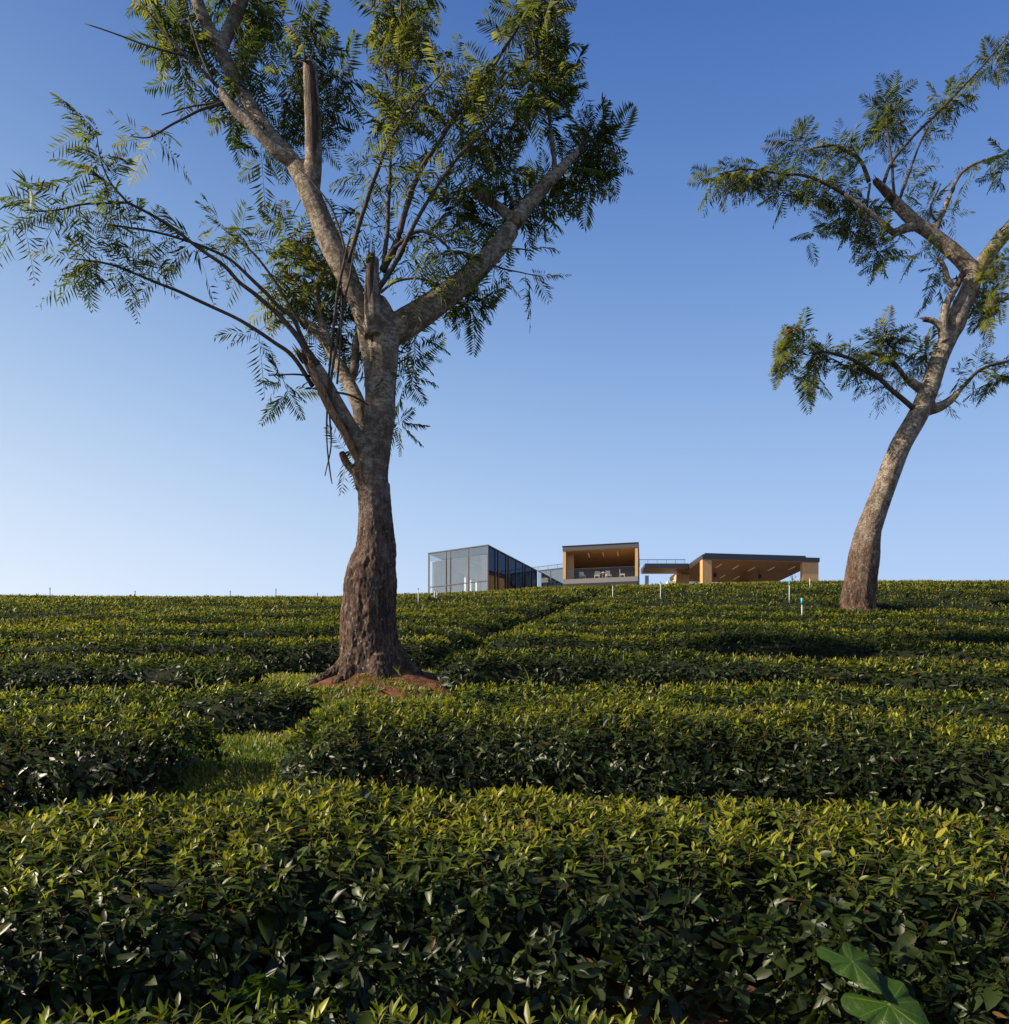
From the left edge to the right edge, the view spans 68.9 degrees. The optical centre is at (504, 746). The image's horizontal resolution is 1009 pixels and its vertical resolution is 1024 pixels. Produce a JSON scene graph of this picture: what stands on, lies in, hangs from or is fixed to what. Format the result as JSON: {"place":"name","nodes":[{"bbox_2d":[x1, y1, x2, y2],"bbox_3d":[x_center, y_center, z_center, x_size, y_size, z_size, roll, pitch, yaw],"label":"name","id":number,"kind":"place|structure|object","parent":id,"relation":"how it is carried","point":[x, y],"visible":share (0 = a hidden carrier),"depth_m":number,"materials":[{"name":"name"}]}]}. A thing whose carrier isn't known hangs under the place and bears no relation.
{"place":"outdoors","nodes":[
{"label":"outdoors","id":0,"kind":"place"},
{"bbox_2d":[136,668,447,824],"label":"grass","id":1,"kind":"structure","parent":0,"point":[252,759],"depth_m":5.81,"materials":[{"name":"green plant"}]},
{"bbox_2d":[0,650,1008,1023],"bbox_3d":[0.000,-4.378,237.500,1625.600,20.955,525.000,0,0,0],"label":"ground","id":2,"kind":"structure","parent":0,"point":[534,954],"depth_m":2.87,"materials":[{"name":"green plant"}]},
{"bbox_2d":[0,699,224,820],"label":"tea hedge","id":3,"kind":"object","parent":2,"relation":"on","point":[64,751],"visible":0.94,"depth_m":4.76,"materials":[{"name":"green plant"}]},
{"bbox_2d":[0,651,271,697],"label":"tea hedge","id":4,"kind":"object","parent":2,"relation":"on","point":[69,672],"visible":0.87,"depth_m":8.81,"materials":[{"name":"green plant"}]},
{"bbox_2d":[0,676,322,738],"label":"tea hedge","id":5,"kind":"object","parent":2,"relation":"on","point":[255,707],"visible":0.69,"depth_m":6.94,"materials":[{"name":"green plant"}]},
{"bbox_2d":[0,631,450,675],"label":"tea hedge","id":6,"kind":"object","parent":2,"relation":"on","point":[322,655],"visible":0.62,"depth_m":10.85,"materials":[{"name":"green plant"}]},
{"bbox_2d":[0,620,480,656],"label":"tea hedge","id":7,"kind":"object","parent":2,"relation":"on","point":[458,639],"visible":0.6,"depth_m":12.80,"materials":[{"name":"green plant"}]},
{"bbox_2d":[0,617,502,648],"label":"tea hedge","id":8,"kind":"object","parent":2,"relation":"on","point":[477,626],"visible":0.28,"depth_m":14.76,"materials":[{"name":"green plant"}]},
{"bbox_2d":[0,610,527,637],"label":"tea hedge","id":9,"kind":"object","parent":2,"relation":"on","point":[508,622],"visible":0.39,"depth_m":16.49,"materials":[{"name":"green plant"}]},
{"bbox_2d":[228,969,306,1020],"bbox_3d":[-0.668,0.696,2.070,0.220,0.149,0.150,0,0,25],"label":"fern","id":10,"kind":"object","parent":2,"relation":"on","point":[263,982],"visible":0.86,"depth_m":2.06,"materials":[{"name":"green plant"}]},
{"bbox_2d":[0,603,546,627],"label":"tea hedge","id":11,"kind":"object","parent":2,"relation":"on","point":[529,612],"visible":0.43,"depth_m":18.39,"materials":[{"name":"green plant"}]},
{"bbox_2d":[0,0,638,684],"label":"tree","id":12,"kind":"object","parent":2,"relation":"on","point":[370,644],"visible":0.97,"depth_m":9.42,"materials":[{"name":"green plant"}]},
{"bbox_2d":[0,988,702,1023],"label":"tea hedge","id":13,"kind":"object","parent":2,"relation":"on","point":[366,1017],"visible":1,"depth_m":1.53,"materials":[{"name":"green plant"}]},
{"bbox_2d":[306,664,453,704],"bbox_3d":[-1.617,-0.729,9.500,2.900,0.828,2.465,0,0,0],"label":"soil mound","id":14,"kind":"object","parent":2,"relation":"on","point":[426,679],"visible":0.23,"depth_m":8.97,"materials":[{"name":"brown soil"}]},
{"bbox_2d":[2,612,903,705],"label":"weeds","id":15,"kind":"object","parent":2,"relation":"on","point":[201,681],"visible":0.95,"depth_m":6.96,"materials":[{"name":"green plant"}]},
{"bbox_2d":[428,544,536,592],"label":"glass pavilion","id":16,"kind":"structure","parent":2,"relation":"on","point":[487,567],"depth_m":73.53,"materials":[{"name":"grey"}]},
{"bbox_2d":[460,573,464,591],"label":"window","id":17,"kind":"structure","parent":16,"relation":"in","point":[462,577],"depth_m":78.17,"materials":[{"name":"white glass"}]},
{"bbox_2d":[466,576,470,591],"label":"window","id":18,"kind":"structure","parent":16,"relation":"in","point":[466,576],"depth_m":79.13,"materials":[{"name":"white glass"}]},
{"bbox_2d":[472,578,475,591],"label":"window","id":19,"kind":"structure","parent":16,"relation":"in","point":[473,580],"depth_m":80.31,"materials":[{"name":"white glass"}]},
{"bbox_2d":[489,547,494,589],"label":"tinted window","id":20,"kind":"structure","parent":16,"relation":"in","point":[491,551],"depth_m":70.81,"materials":[{"name":"blue glass"}]},
{"bbox_2d":[496,551,497,589],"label":"tinted window","id":21,"kind":"structure","parent":16,"relation":"in","point":[496,551],"depth_m":71.92,"materials":[{"name":"blue glass"}]},
{"bbox_2d":[499,552,505,589],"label":"tinted window","id":22,"kind":"structure","parent":16,"relation":"in","point":[502,558],"depth_m":72.90,"materials":[{"name":"blue glass"}]},
{"bbox_2d":[507,556,507,588],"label":"tinted window","id":23,"kind":"structure","parent":16,"relation":"in","point":[507,556],"depth_m":73.88,"materials":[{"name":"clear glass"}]},
{"bbox_2d":[509,558,515,588],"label":"tinted window","id":24,"kind":"structure","parent":16,"relation":"in","point":[512,563],"depth_m":74.90,"materials":[{"name":"blue glass"}]},
{"bbox_2d":[517,562,522,587],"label":"tinted window","id":25,"kind":"structure","parent":16,"relation":"in","point":[519,566],"depth_m":76.37,"materials":[{"name":"blue glass"}]},
{"bbox_2d":[526,566,531,587],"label":"tinted window","id":26,"kind":"structure","parent":16,"relation":"in","point":[528,570],"depth_m":78.36,"materials":[{"name":"blue glass"}]},
{"bbox_2d":[533,570,535,586],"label":"tinted window","id":27,"kind":"structure","parent":16,"relation":"in","point":[534,572],"depth_m":79.75,"materials":[{"name":"blue glass"}]},
{"bbox_2d":[0,775,1008,1023],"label":"tea hedge","id":28,"kind":"object","parent":2,"relation":"on","point":[208,903],"visible":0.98,"depth_m":2.41,"materials":[{"name":"green plant"}]},
{"bbox_2d":[0,579,1008,621],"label":"tea bushes","id":29,"kind":"object","parent":2,"relation":"on","point":[986,596],"visible":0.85,"depth_m":23.89,"materials":[{"name":"green plant"}]},
{"bbox_2d":[538,568,580,586],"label":"glazed link","id":30,"kind":"object","parent":2,"relation":"on","point":[551,577],"visible":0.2,"depth_m":80.35,"materials":[{"name":"grey glass"}]},
{"bbox_2d":[562,542,639,586],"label":"timber pavilion","id":31,"kind":"structure","parent":2,"relation":"on","point":[616,560],"depth_m":71.25,"materials":[{"name":"brown wood"}]},
{"bbox_2d":[579,572,585,578],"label":"terrace chair","id":32,"kind":"object","parent":31,"relation":"on","point":[581,574],"visible":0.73,"depth_m":71.32,"materials":[{"name":"beige"}]},
{"bbox_2d":[594,571,599,577],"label":"terrace chair","id":33,"kind":"object","parent":31,"relation":"on","point":[597,573],"visible":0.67,"depth_m":71.14,"materials":[{"name":"beige"}]},
{"bbox_2d":[605,571,611,577],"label":"terrace chair","id":34,"kind":"object","parent":31,"relation":"on","point":[607,573],"visible":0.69,"depth_m":70.87,"materials":[{"name":"beige"}]},
{"bbox_2d":[270,691,1008,833],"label":"tea hedge","id":35,"kind":"object","parent":2,"relation":"on","point":[620,738],"visible":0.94,"depth_m":4.86,"materials":[{"name":"green plant"}]},
{"bbox_2d":[434,643,1008,700],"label":"tea hedge","id":36,"kind":"object","parent":2,"relation":"on","point":[560,668],"visible":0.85,"depth_m":8.99,"materials":[{"name":"green plant"}]},
{"bbox_2d":[443,677,1008,730],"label":"tea hedge","id":37,"kind":"object","parent":2,"relation":"on","point":[969,705],"visible":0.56,"depth_m":6.97,"materials":[{"name":"green plant"}]},
{"bbox_2d":[481,628,1008,668],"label":"tea hedge","id":38,"kind":"object","parent":2,"relation":"on","point":[730,642],"visible":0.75,"depth_m":10.86,"materials":[{"name":"green plant"}]},
{"bbox_2d":[506,618,1008,650],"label":"tea hedge","id":39,"kind":"object","parent":2,"relation":"on","point":[668,626],"visible":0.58,"depth_m":12.81,"materials":[{"name":"green plant"}]},
{"bbox_2d":[525,613,1008,636],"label":"tea hedge","id":40,"kind":"object","parent":2,"relation":"on","point":[614,621],"visible":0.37,"depth_m":14.13,"materials":[{"name":"green plant"}]},
{"bbox_2d":[547,608,1008,629],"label":"tea hedge","id":41,"kind":"object","parent":2,"relation":"on","point":[772,617],"visible":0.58,"depth_m":15.93,"materials":[{"name":"green plant"}]},
{"bbox_2d":[562,602,1008,619],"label":"tea hedge","id":42,"kind":"object","parent":2,"relation":"on","point":[594,608],"visible":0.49,"depth_m":18.25,"materials":[{"name":"green plant"}]},
{"bbox_2d":[801,598,802,614],"bbox_3d":[6.867,-2.998,16.985,0.048,0.847,0.049,0,0,0],"label":"marker post","id":43,"kind":"object","parent":2,"relation":"on","point":[802,606],"visible":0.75,"depth_m":16.98,"materials":[{"name":"white"}]},
{"bbox_2d":[687,29,1008,612],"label":"leaning tree","id":44,"kind":"object","parent":2,"relation":"on","point":[859,586],"visible":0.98,"depth_m":19.32,"materials":[{"name":"green plant"}]},
{"bbox_2d":[816,942,929,1023],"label":"taro plant","id":45,"kind":"object","parent":2,"relation":"on","point":[897,1004],"visible":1,"depth_m":1.98,"materials":[{"name":"green plant"}]},
{"bbox_2d":[0,0,1008,596],"label":"sky","id":46,"kind":"structure","parent":0,"point":[639,403],"materials":[{"name":"blue"}]},
{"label":"paving","id":47,"kind":"structure","parent":0,"visible":0},
{"bbox_2d":[641,563,688,583],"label":"bridge roof","id":48,"kind":"structure","parent":47,"relation":"on","point":[678,569],"depth_m":77.70,"materials":[{"name":"brown wood"}]},
{"bbox_2d":[640,559,684,562],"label":"roof railing","id":49,"kind":"object","parent":48,"relation":"on","point":[662,559],"visible":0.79,"depth_m":77.88,"materials":[{"name":"grey metal"}]},
{"bbox_2d":[670,553,819,583],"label":"canopy pavilion","id":50,"kind":"structure","parent":47,"relation":"on","point":[704,568],"depth_m":75.41,"materials":[{"name":"brown wood"}]}
]}

